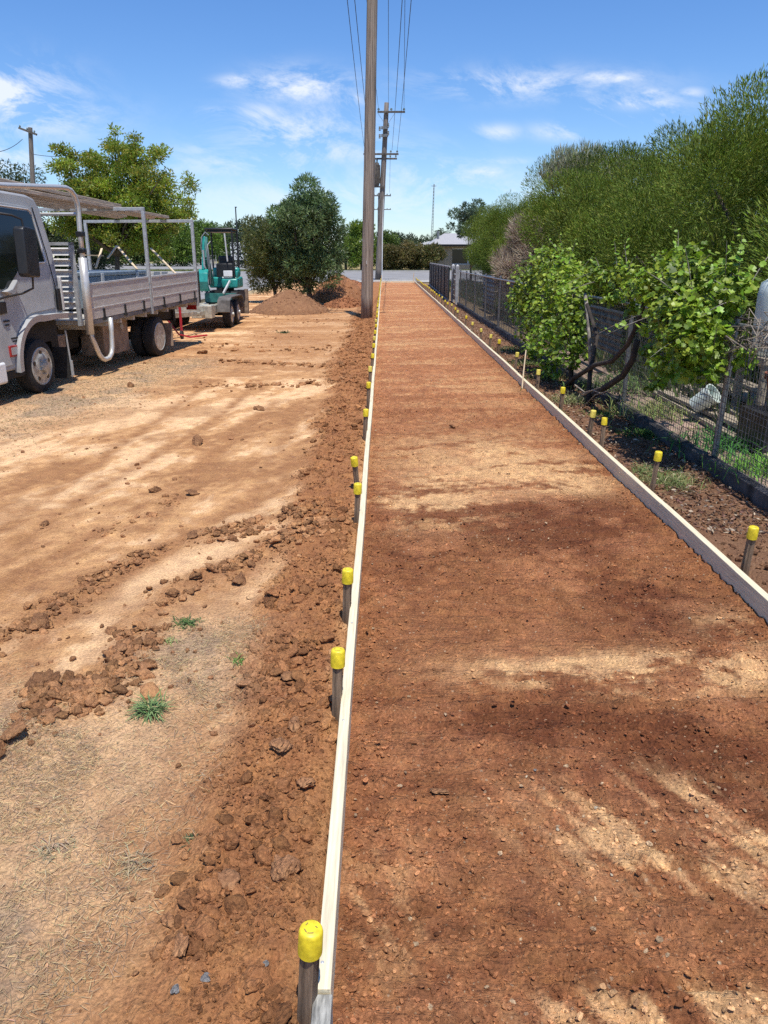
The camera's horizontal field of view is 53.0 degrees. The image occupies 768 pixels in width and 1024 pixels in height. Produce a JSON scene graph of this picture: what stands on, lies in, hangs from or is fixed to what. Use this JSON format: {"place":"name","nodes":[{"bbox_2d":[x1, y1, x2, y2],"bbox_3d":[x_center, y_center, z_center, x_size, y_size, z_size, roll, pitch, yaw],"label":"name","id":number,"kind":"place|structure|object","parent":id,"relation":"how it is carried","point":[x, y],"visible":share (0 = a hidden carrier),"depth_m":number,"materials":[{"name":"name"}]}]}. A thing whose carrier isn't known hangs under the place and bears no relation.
{"place":"outdoors","nodes":[
{"label":"outdoors","id":0,"kind":"place"},
{"bbox_2d":[76,263,483,280],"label":"cross street","id":1,"kind":"structure","parent":0,"point":[395,275],"depth_m":80.97,"materials":[{"name":"asphalt"}]},
{"bbox_2d":[0,258,767,1023],"bbox_3d":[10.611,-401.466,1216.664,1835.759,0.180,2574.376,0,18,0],"label":"ground","id":2,"kind":"structure","parent":0,"point":[238,478],"depth_m":3.96,"materials":[{"name":"soil"}]},
{"bbox_2d":[0,715,25,739],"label":"soil clod","id":3,"kind":"object","parent":2,"relation":"on","point":[16,728],"visible":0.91,"depth_m":2.73,"materials":[{"name":"soil"}]},
{"bbox_2d":[0,158,48,220],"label":"broad tree","id":4,"kind":"object","parent":2,"relation":"on","point":[20,177],"visible":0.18,"depth_m":71.98,"materials":[{"name":"green plant"}]},
{"bbox_2d":[18,125,36,183],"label":"power pole","id":5,"kind":"object","parent":2,"relation":"on","point":[30,131],"visible":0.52,"depth_m":56.44,"materials":[{"name":"wood"}]},
{"bbox_2d":[29,613,49,630],"bbox_3d":[-1.623,0.522,3.617,0.104,0.075,0.107,11,21,30],"label":"soil clod","id":6,"kind":"object","parent":2,"relation":"on","point":[40,620],"visible":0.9,"depth_m":3.60,"materials":[{"name":"soil"}]},
{"bbox_2d":[25,668,60,694],"bbox_3d":[-1.362,0.688,3.060,0.142,0.101,0.108,0,18,0],"label":"soil clod","id":7,"kind":"object","parent":2,"relation":"on","point":[40,680],"visible":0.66,"depth_m":3.05,"materials":[{"name":"soil"}]},
{"bbox_2d":[23,827,77,882],"bbox_3d":[-0.967,0.985,2.243,0.186,0.048,0.257,0,18,0],"label":"grass tuft","id":8,"kind":"object","parent":2,"relation":"on","point":[50,850],"visible":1,"depth_m":2.26,"materials":[{"name":"plant"}]},
{"bbox_2d":[42,220,78,268],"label":"broad tree","id":9,"kind":"object","parent":2,"relation":"on","point":[53,238],"visible":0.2,"depth_m":63.63,"materials":[{"name":"green plant"}]},
{"bbox_2d":[51,217,122,269],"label":"broad tree","id":10,"kind":"object","parent":2,"relation":"on","point":[103,261],"visible":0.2,"depth_m":66.19,"materials":[{"name":"green plant"}]},
{"bbox_2d":[0,182,200,392],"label":"tray truck","id":11,"kind":"object","parent":2,"relation":"on","point":[46,329],"visible":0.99,"depth_m":10.43,"materials":[{"name":"silver metal"}]},
{"bbox_2d":[0,190,155,217],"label":"timber plank","id":12,"kind":"object","parent":11,"relation":"on","point":[41,198],"visible":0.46,"depth_m":11.66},
{"bbox_2d":[0,178,120,206],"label":"timber plank","id":13,"kind":"object","parent":12,"relation":"on","point":[60,193],"visible":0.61,"depth_m":11.13,"materials":[{"name":"wood"}]},
{"bbox_2d":[34,200,126,216],"bbox_3d":[-5.077,-4.680,11.570,0.111,0.215,5.402,2,18,6],"label":"timber plank","id":14,"kind":"object","parent":11,"relation":"on","point":[73,207],"visible":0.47,"depth_m":12.22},
{"bbox_2d":[0,188,168,218],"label":"timber plank","id":15,"kind":"object","parent":11,"relation":"on","point":[55,197],"visible":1,"depth_m":11.12,"materials":[{"name":"wood"}]},
{"bbox_2d":[61,270,146,307],"bbox_3d":[-4.769,-3.675,12.608,1.020,0.525,2.140,2,18,6],"label":"toolbox","id":16,"kind":"object","parent":11,"relation":"on","point":[101,275],"visible":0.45,"depth_m":12.02,"materials":[{"name":"metal"}]},
{"bbox_2d":[0,354,227,463],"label":"dry grass","id":17,"kind":"structure","parent":2,"relation":"on","point":[141,376],"depth_m":9.84,"materials":[{"name":"plant"}]},
{"bbox_2d":[27,122,201,269],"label":"street tree","id":18,"kind":"object","parent":2,"relation":"on","point":[139,189],"visible":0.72,"depth_m":40.90,"materials":[{"name":"green plant"}]},
{"bbox_2d":[112,841,159,879],"bbox_3d":[-0.714,1.004,2.213,0.188,0.040,0.169,0,18,0],"label":"grass tuft","id":19,"kind":"object","parent":2,"relation":"on","point":[136,862],"visible":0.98,"depth_m":2.20,"materials":[{"name":"plant"}]},
{"bbox_2d":[0,609,272,1023],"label":"dry thatch","id":20,"kind":"object","parent":2,"relation":"on","point":[73,763],"visible":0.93,"depth_m":2.41,"materials":[{"name":"plant"}]},
{"bbox_2d":[120,252,156,265],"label":"broad tree","id":21,"kind":"object","parent":2,"relation":"on","point":[140,257],"visible":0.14,"depth_m":149.27,"materials":[{"name":"green plant"}]},
{"bbox_2d":[125,687,175,723],"bbox_3d":[-0.890,0.742,2.934,0.234,0.098,0.228,8,20,24],"label":"grass tuft","id":22,"kind":"object","parent":2,"relation":"on","point":[151,707],"visible":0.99,"depth_m":2.92,"materials":[{"name":"plant"}]},
{"bbox_2d":[160,911,174,927],"bbox_3d":[-0.559,1.059,1.994,0.033,0.028,0.058,-16,24,-40],"label":"soil clod","id":23,"kind":"object","parent":2,"relation":"on","point":[167,919],"visible":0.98,"depth_m":1.99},
{"bbox_2d":[144,223,201,265],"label":"broad tree","id":24,"kind":"object","parent":2,"relation":"on","point":[181,243],"visible":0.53,"depth_m":140.73,"materials":[{"name":"green plant"}]},
{"bbox_2d":[0,309,363,1012],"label":"verge crumbs","id":25,"kind":"object","parent":2,"relation":"on","point":[178,765],"visible":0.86,"depth_m":3.81,"materials":[{"name":"soil"}]},
{"bbox_2d":[0,342,367,757],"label":"clod trail","id":26,"kind":"object","parent":2,"relation":"on","point":[79,692],"visible":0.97,"depth_m":3.63,"materials":[{"name":"soil"}]},
{"bbox_2d":[18,313,374,1023],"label":"soil crumbs","id":27,"kind":"object","parent":2,"relation":"on","point":[268,909],"visible":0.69,"depth_m":2.37,"materials":[{"name":"soil"}]},
{"bbox_2d":[217,868,240,890],"bbox_3d":[-0.415,0.989,2.066,0.069,0.033,0.066,0,18,0],"label":"soil clod","id":28,"kind":"object","parent":27,"relation":"on","point":[229,877],"visible":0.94,"depth_m":2.06,"materials":[{"name":"soil"}]},
{"bbox_2d":[185,218,230,264],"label":"broad tree","id":29,"kind":"object","parent":2,"relation":"on","point":[201,225],"visible":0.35,"depth_m":163.56,"materials":[{"name":"green plant"}]},
{"bbox_2d":[168,289,248,337],"bbox_3d":[-4.500,-4.930,18.881,1.622,0.779,7.064,0,18,0],"label":"plant trailer","id":30,"kind":"object","parent":2,"relation":"on","point":[228,309],"visible":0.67,"depth_m":18.53,"materials":[{"name":"metal"}]},
{"bbox_2d":[199,228,244,303],"bbox_3d":[-4.332,-6.540,20.464,0.911,1.902,1.712,0,18,0],"label":"mini excavator","id":31,"kind":"object","parent":30,"relation":"on","point":[224,278],"visible":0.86,"depth_m":20.35,"materials":[{"name":"metal"}]},
{"bbox_2d":[209,221,235,260],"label":"broad tree","id":32,"kind":"object","parent":2,"relation":"on","point":[222,247],"visible":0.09,"depth_m":185.78,"materials":[{"name":"green plant"}]},
{"bbox_2d":[221,216,266,267],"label":"broad tree","id":33,"kind":"object","parent":2,"relation":"on","point":[239,225],"visible":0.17,"depth_m":126.94,"materials":[{"name":"green plant"}]},
{"bbox_2d":[149,312,375,1023],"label":"soil clods","id":34,"kind":"object","parent":2,"relation":"on","point":[204,931],"visible":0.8,"depth_m":2.82,"materials":[{"name":"soil"}]},
{"bbox_2d":[171,931,188,956],"bbox_3d":[-0.503,1.063,1.893,0.048,0.034,0.066,0,18,0],"label":"soil clod","id":35,"kind":"object","parent":34,"relation":"on","point":[181,944],"visible":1,"depth_m":1.89,"materials":[{"name":"soil"}]},
{"bbox_2d":[296,777,315,788],"bbox_3d":[-0.251,0.869,2.475,0.061,0.047,0.066,-4,19,-12],"label":"soil clod","id":36,"kind":"object","parent":34,"relation":"on","point":[304,782],"visible":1,"depth_m":2.46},
{"bbox_2d":[239,214,299,294],"bbox_3d":[-4.183,-9.431,28.826,2.445,3.289,2.709,-3,19,-9],"label":"olive shrub","id":37,"kind":"object","parent":2,"relation":"on","point":[260,249],"visible":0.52,"depth_m":28.39,"materials":[{"name":"green plant"}]},
{"bbox_2d":[77,269,476,270],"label":"verge grass","id":38,"kind":"structure","parent":2,"relation":"on","point":[240,269],"depth_m":95.49,"materials":[{"name":"green plant"}]},
{"bbox_2d":[269,737,292,752],"bbox_3d":[-0.351,0.787,2.612,0.070,0.039,0.065,13,22,33],"label":"soil clod","id":39,"kind":"object","parent":2,"relation":"on","point":[280,745],"visible":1,"depth_m":2.60,"materials":[{"name":"soil"}]},
{"bbox_2d":[270,854,301,881],"bbox_3d":[-0.276,0.976,2.113,0.086,0.049,0.080,6,19,17],"label":"soil clod","id":40,"kind":"object","parent":2,"relation":"on","point":[284,868],"visible":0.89,"depth_m":2.10,"materials":[{"name":"soil"}]},
{"bbox_2d":[249,289,332,315],"bbox_3d":[-2.950,-6.599,24.150,3.200,0.754,3.375,0,18,0],"label":"dirt mound","id":41,"kind":"object","parent":2,"relation":"on","point":[290,302],"visible":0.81,"depth_m":23.43,"materials":[{"name":"soil"}]},
{"bbox_2d":[287,716,300,732],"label":"soil clod","id":42,"kind":"object","parent":2,"relation":"on","point":[294,724],"visible":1,"depth_m":2.77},
{"bbox_2d":[264,172,349,298],"bbox_3d":[-2.775,-9.717,27.541,3.177,4.655,3.589,0,18,0],"label":"bushy tree","id":43,"kind":"object","parent":2,"relation":"on","point":[305,224],"visible":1,"depth_m":26.97,"materials":[{"name":"green plant"}]},
{"bbox_2d":[297,920,322,1023],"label":"capped stake","id":44,"kind":"object","parent":2,"relation":"on","point":[310,941],"visible":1,"depth_m":1.65,"materials":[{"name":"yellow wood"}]},
{"bbox_2d":[311,994,332,1023],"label":"form board","id":45,"kind":"object","parent":2,"relation":"on","point":[322,1009],"visible":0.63,"depth_m":1.68,"materials":[{"name":"wood"}]},
{"bbox_2d":[312,273,360,302],"bbox_3d":[-1.850,-9.119,31.216,2.875,1.093,6.500,0,18,0],"label":"dirt mound","id":46,"kind":"object","parent":2,"relation":"on","point":[348,287],"visible":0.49,"depth_m":29.75,"materials":[{"name":"soil"}]},
{"bbox_2d":[331,647,344,725],"bbox_3d":[-0.177,0.815,2.892,0.053,0.653,0.053,3,15,5],"label":"capped stake","id":47,"kind":"object","parent":2,"relation":"on","point":[337,659],"visible":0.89,"depth_m":2.82,"materials":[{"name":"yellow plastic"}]},
{"bbox_2d":[323,297,360,308],"bbox_3d":[-1.350,-7.426,27.247,2.000,0.375,3.250,0,18,0],"label":"dirt mound","id":48,"kind":"object","parent":2,"relation":"on","point":[345,302],"visible":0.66,"depth_m":26.60,"materials":[{"name":"soil"}]},
{"bbox_2d":[318,427,370,1005],"bbox_3d":[-0.141,0.202,4.565,0.044,0.168,5.956,0,18,0],"label":"form board","id":49,"kind":"object","parent":2,"relation":"on","point":[330,908],"visible":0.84,"depth_m":2.38,"materials":[{"name":"white wood"}]},
{"bbox_2d":[330,224,359,269],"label":"broad tree","id":50,"kind":"object","parent":2,"relation":"on","point":[345,264],"visible":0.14,"depth_m":99.06,"materials":[{"name":"green plant"}]},
{"bbox_2d":[342,567,353,626],"bbox_3d":[-0.178,0.567,3.633,0.054,0.654,0.054,6,20,9],"label":"capped stake","id":51,"kind":"object","parent":2,"relation":"on","point":[347,577],"visible":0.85,"depth_m":3.54,"materials":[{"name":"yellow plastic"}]},
{"bbox_2d":[353,482,361,522],"bbox_3d":[-0.180,0.127,4.962,0.053,0.654,0.054,2,19,-3],"label":"capped stake","id":52,"kind":"object","parent":2,"relation":"on","point":[357,491],"visible":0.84,"depth_m":4.88,"materials":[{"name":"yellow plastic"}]},
{"bbox_2d":[342,218,376,268],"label":"broad tree","id":53,"kind":"object","parent":2,"relation":"on","point":[353,237],"visible":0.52,"depth_m":93.42,"materials":[{"name":"green plant"}]},
{"bbox_2d":[361,0,377,318],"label":"power pole","id":54,"kind":"object","parent":2,"relation":"on","point":[369,183],"visible":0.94,"depth_m":19.88,"materials":[{"name":"wood"}]},
{"bbox_2d":[368,353,375,429],"bbox_3d":[-0.146,-1.669,10.219,0.043,0.164,5.946,0,18,0],"label":"form board","id":55,"kind":"object","parent":2,"relation":"on","point":[371,400],"visible":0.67,"depth_m":9.08,"materials":[{"name":"white wood"}]},
{"bbox_2d":[363,102,404,279],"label":"power pole","id":56,"kind":"object","parent":2,"relation":"on","point":[380,180],"visible":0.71,"depth_m":55.74,"materials":[{"name":"grey wood"}]},
{"bbox_2d":[374,229,400,247],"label":"broad tree","id":57,"kind":"object","parent":2,"relation":"on","point":[389,238],"visible":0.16,"depth_m":105.17,"materials":[{"name":"green plant"}]},
{"bbox_2d":[374,241,406,269],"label":"garden bush","id":58,"kind":"object","parent":2,"relation":"on","point":[388,263],"visible":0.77,"depth_m":94.23,"materials":[{"name":"green plant"}]},
{"bbox_2d":[391,238,436,269],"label":"garden bush","id":59,"kind":"object","parent":2,"relation":"on","point":[408,253],"visible":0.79,"depth_m":93.88,"materials":[{"name":"green plant"}]},
{"bbox_2d":[412,241,447,269],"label":"garden bush","id":60,"kind":"object","parent":2,"relation":"on","point":[441,254],"visible":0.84,"depth_m":94.39,"materials":[{"name":"green plant"}]},
{"bbox_2d":[429,263,450,300],"bbox_3d":[2.689,-11.780,38.862,0.096,1.415,18.955,0,18,1],"label":"steel fence","id":61,"kind":"object","parent":2,"relation":"on","point":[439,278],"visible":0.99,"depth_m":35.10,"materials":[{"name":"metal"}]},
{"bbox_2d":[446,198,491,279],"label":"sparse tree","id":62,"kind":"object","parent":2,"relation":"on","point":[466,213],"visible":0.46,"depth_m":51.02,"materials":[{"name":"green plant"}]},
{"bbox_2d":[460,201,517,282],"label":"hedge tree","id":63,"kind":"object","parent":2,"relation":"on","point":[484,210],"visible":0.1,"depth_m":45.44,"materials":[{"name":"green plant"}]},
{"bbox_2d":[466,207,519,288],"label":"hedge tree","id":64,"kind":"object","parent":2,"relation":"on","point":[473,263],"visible":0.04,"depth_m":40.70,"materials":[{"name":"green plant"}]},
{"bbox_2d":[471,333,517,378],"bbox_3d":[1.887,-2.829,13.706,0.044,0.172,5.996,0,18,0],"label":"form board","id":65,"kind":"object","parent":2,"relation":"on","point":[507,367],"visible":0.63,"depth_m":12.86,"materials":[{"name":"white wood"}]},
{"bbox_2d":[475,201,530,269],"bbox_3d":[6.643,-12.303,35.895,4.800,4.386,4.140,6,19,17],"label":"hedge tree","id":66,"kind":"object","parent":2,"relation":"on","point":[482,248],"visible":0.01,"depth_m":35.69,"materials":[{"name":"green plant"}]},
{"bbox_2d":[469,190,550,287],"bbox_3d":[6.013,-10.820,31.387,4.907,4.420,4.258,-6,19,-18],"label":"hedge tree","id":67,"kind":"object","parent":2,"relation":"on","point":[494,218],"visible":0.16,"depth_m":30.76,"materials":[{"name":"green plant"}]},
{"bbox_2d":[487,209,553,314],"bbox_3d":[3.850,-6.641,20.921,2.244,3.190,3.156,0,18,0],"label":"dead shrub","id":68,"kind":"object","parent":2,"relation":"on","point":[518,254],"visible":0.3,"depth_m":20.60,"materials":[{"name":"plant"}]},
{"bbox_2d":[486,192,557,302],"bbox_3d":[6.045,-9.200,26.956,4.919,4.089,4.021,2,18,5],"label":"hedge tree","id":69,"kind":"object","parent":2,"relation":"on","point":[502,238],"visible":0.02,"depth_m":27.04,"materials":[{"name":"green plant"}]},
{"bbox_2d":[504,234,598,405],"bbox_3d":[2.567,-3.177,11.802,1.201,2.021,6.668,1,18,4],"label":"grape vine","id":70,"kind":"object","parent":2,"relation":"on","point":[539,274],"visible":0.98,"depth_m":10.64,"materials":[{"name":"green plant"}]},
{"bbox_2d":[535,391,600,405],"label":"weeds","id":71,"kind":"object","parent":2,"relation":"on","point":[571,399],"visible":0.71,"depth_m":9.14,"materials":[{"name":"plant"}]},
{"bbox_2d":[536,139,639,305],"bbox_3d":[5.902,-8.297,22.635,2.930,4.822,3.750,5,19,14],"label":"tree","id":72,"kind":"object","parent":2,"relation":"on","point":[567,154],"visible":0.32,"depth_m":21.24,"materials":[{"name":"green plant"}]},
{"bbox_2d":[520,150,657,302],"bbox_3d":[6.265,-8.238,23.012,4.534,4.804,5.257,3,19,8],"label":"hedge tree","id":73,"kind":"object","parent":2,"relation":"on","point":[529,180],"visible":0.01,"depth_m":22.27,"materials":[{"name":"green plant"}]},
{"bbox_2d":[520,365,658,401],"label":"weeds","id":74,"kind":"object","parent":2,"relation":"on","point":[616,386],"visible":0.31,"depth_m":9.68,"materials":[{"name":"plant"}]},
{"bbox_2d":[515,373,664,516],"bbox_3d":[1.858,-0.933,7.987,0.044,0.170,6.046,0,18,0],"label":"form board","id":75,"kind":"object","parent":2,"relation":"on","point":[644,493],"visible":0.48,"depth_m":6.47,"materials":[{"name":"white wood"}]},
{"bbox_2d":[428,291,767,587],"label":"strip clods","id":76,"kind":"object","parent":2,"relation":"on","point":[741,536],"visible":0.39,"depth_m":5.71,"materials":[{"name":"soil"}]},
{"bbox_2d":[440,302,767,534],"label":"leaf litter","id":77,"kind":"object","parent":2,"relation":"on","point":[733,529],"visible":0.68,"depth_m":6.20,"materials":[{"name":"plant"}]},
{"bbox_2d":[449,278,767,425],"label":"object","id":78,"kind":"object","parent":2,"relation":"on","point":[622,360],"visible":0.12,"depth_m":10.43,"materials":[{"name":"green plant"}]},
{"bbox_2d":[457,302,767,511],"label":"fence plinth","id":79,"kind":"structure","parent":2,"relation":"on","point":[755,493],"depth_m":6.72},
{"bbox_2d":[459,269,767,488],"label":"fence","id":80,"kind":"object","parent":2,"relation":"on","point":[463,289],"visible":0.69,"depth_m":7.60,"materials":[{"name":"metal"}]},
{"bbox_2d":[716,308,767,366],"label":"cane tangle","id":81,"kind":"object","parent":80,"relation":"attached to","point":[751,344],"visible":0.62,"depth_m":5.56,"materials":[{"name":"plant"}]},
{"bbox_2d":[514,132,719,322],"bbox_3d":[5.990,-7.056,19.585,5.240,4.720,4.548,4,19,11],"label":"hedge tree","id":82,"kind":"object","parent":2,"relation":"on","point":[540,206],"visible":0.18,"depth_m":18.60,"materials":[{"name":"green plant"}]},
{"bbox_2d":[609,424,669,442],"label":"weeds","id":83,"kind":"object","parent":2,"relation":"on","point":[642,433],"visible":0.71,"depth_m":7.47,"materials":[{"name":"plant"}]},
{"bbox_2d":[542,115,765,333],"bbox_3d":[5.945,-5.853,16.131,5.509,4.579,4.503,-6,19,-16],"label":"hedge tree","id":84,"kind":"object","parent":2,"relation":"on","point":[578,224],"visible":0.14,"depth_m":15.89,"materials":[{"name":"green plant"}]},
{"bbox_2d":[650,451,662,491],"bbox_3d":[1.929,-0.124,5.560,0.053,0.654,0.054,11,22,19],"label":"capped stake","id":85,"kind":"object","parent":2,"relation":"on","point":[657,457],"visible":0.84,"depth_m":5.47,"materials":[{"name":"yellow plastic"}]},
{"bbox_2d":[561,226,767,398],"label":"grape vine","id":86,"kind":"object","parent":2,"relation":"on","point":[692,344],"visible":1,"depth_m":6.18,"materials":[{"name":"green plant"}]},
{"bbox_2d":[632,463,710,491],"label":"weeds","id":87,"kind":"object","parent":2,"relation":"on","point":[679,478],"visible":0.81,"depth_m":5.88,"materials":[{"name":"plant"}]},
{"bbox_2d":[583,68,767,356],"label":"hedge tree","id":88,"kind":"object","parent":2,"relation":"on","point":[646,225],"visible":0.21,"depth_m":12.86,"materials":[{"name":"green plant"}]},
{"bbox_2d":[649,64,767,367],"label":"hedge tree","id":89,"kind":"object","parent":2,"relation":"on","point":[757,166],"visible":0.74,"depth_m":9.81,"materials":[{"name":"green plant"}]},
{"bbox_2d":[659,503,767,622],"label":"form board","id":90,"kind":"object","parent":2,"relation":"on","point":[751,592],"visible":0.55,"depth_m":4.19,"materials":[{"name":"white wood"}]},
{"bbox_2d":[727,186,767,309],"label":"hedge tree","id":91,"kind":"object","parent":2,"relation":"on","point":[761,251],"visible":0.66,"depth_m":7.59,"materials":[{"name":"green plant"}]},
{"bbox_2d":[731,279,767,406],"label":"water drum","id":92,"kind":"object","parent":2,"relation":"on","point":[762,303],"visible":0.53,"depth_m":7.29,"materials":[{"name":"white plastic"}]},
{"bbox_2d":[740,525,758,575],"bbox_3d":[1.930,0.379,4.147,0.053,0.654,0.053,2,22,2],"label":"capped stake","id":93,"kind":"object","parent":2,"relation":"on","point":[752,533],"visible":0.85,"depth_m":4.06,"materials":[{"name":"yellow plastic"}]},
{"bbox_2d":[0,0,767,257],"label":"sky","id":94,"kind":"structure","parent":0,"point":[248,97],"materials":[{"name":"blue"}]},
{"bbox_2d":[425,231,478,269],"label":"house","id":95,"kind":"structure","parent":0,"point":[453,244],"depth_m":99.23,"materials":[{"name":"beige brick"}]},
{"bbox_2d":[452,248,470,263],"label":"window","id":96,"kind":"structure","parent":95,"relation":"in","point":[457,257],"depth_m":99.25,"materials":[{"name":"grey glass"}]},
{"bbox_2d":[333,283,767,1023],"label":"path","id":97,"kind":"structure","parent":0,"point":[413,319],"depth_m":2.85,"materials":[{"name":"soil"}]},
{"bbox_2d":[593,373,713,436],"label":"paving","id":98,"kind":"structure","parent":0,"point":[658,419],"depth_m":8.06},
{"bbox_2d":[568,394,699,429],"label":"weeds","id":99,"kind":"object","parent":98,"relation":"on","point":[647,408],"visible":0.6,"depth_m":8.20,"materials":[{"name":"plant"}]},
{"bbox_2d":[648,421,765,462],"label":"weeds","id":100,"kind":"object","parent":98,"relation":"on","point":[731,441],"visible":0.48,"depth_m":6.70,"materials":[{"name":"plant"}]},
{"bbox_2d":[681,449,767,486],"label":"weeds","id":101,"kind":"object","parent":98,"relation":"on","point":[742,463],"visible":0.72,"depth_m":6.02,"materials":[{"name":"plant"}]},
{"bbox_2d":[735,371,767,459],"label":"crate","id":102,"kind":"object","parent":98,"relation":"on","point":[763,431],"visible":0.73,"depth_m":6.51,"materials":[{"name":"plastic"}]},
{"bbox_2d":[550,351,767,486],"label":"paving","id":103,"kind":"structure","parent":0,"point":[660,422],"depth_m":7.80,"materials":[{"name":"soil"}]},
{"bbox_2d":[581,305,623,354],"bbox_3d":[3.202,-2.763,11.516,0.032,0.600,2.400,0,18,0],"label":"corrugated sheet","id":104,"kind":"object","parent":103,"relation":"on","point":[601,338],"visible":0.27,"depth_m":11.03,"materials":[{"name":"grey metal"}]},
{"bbox_2d":[651,391,767,460],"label":"timber plank","id":105,"kind":"object","parent":103,"relation":"on","point":[704,417],"visible":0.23,"depth_m":7.73,"materials":[{"name":"grey wood"}]},
{"bbox_2d":[658,390,737,427],"bbox_3d":[3.300,-1.002,7.727,0.150,0.040,2.700,-2,18,-1],"label":"timber plank","id":106,"kind":"object","parent":105,"relation":"on","point":[688,403],"visible":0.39,"depth_m":7.78,"materials":[{"name":"grey wood"}]},
{"bbox_2d":[689,384,720,411],"bbox_3d":[3.214,-1.133,7.723,0.224,0.228,0.235,-18,-13,-43],"label":"bucket","id":107,"kind":"object","parent":106,"relation":"on","point":[697,400],"visible":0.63,"depth_m":7.69,"materials":[{"name":"white plastic"}]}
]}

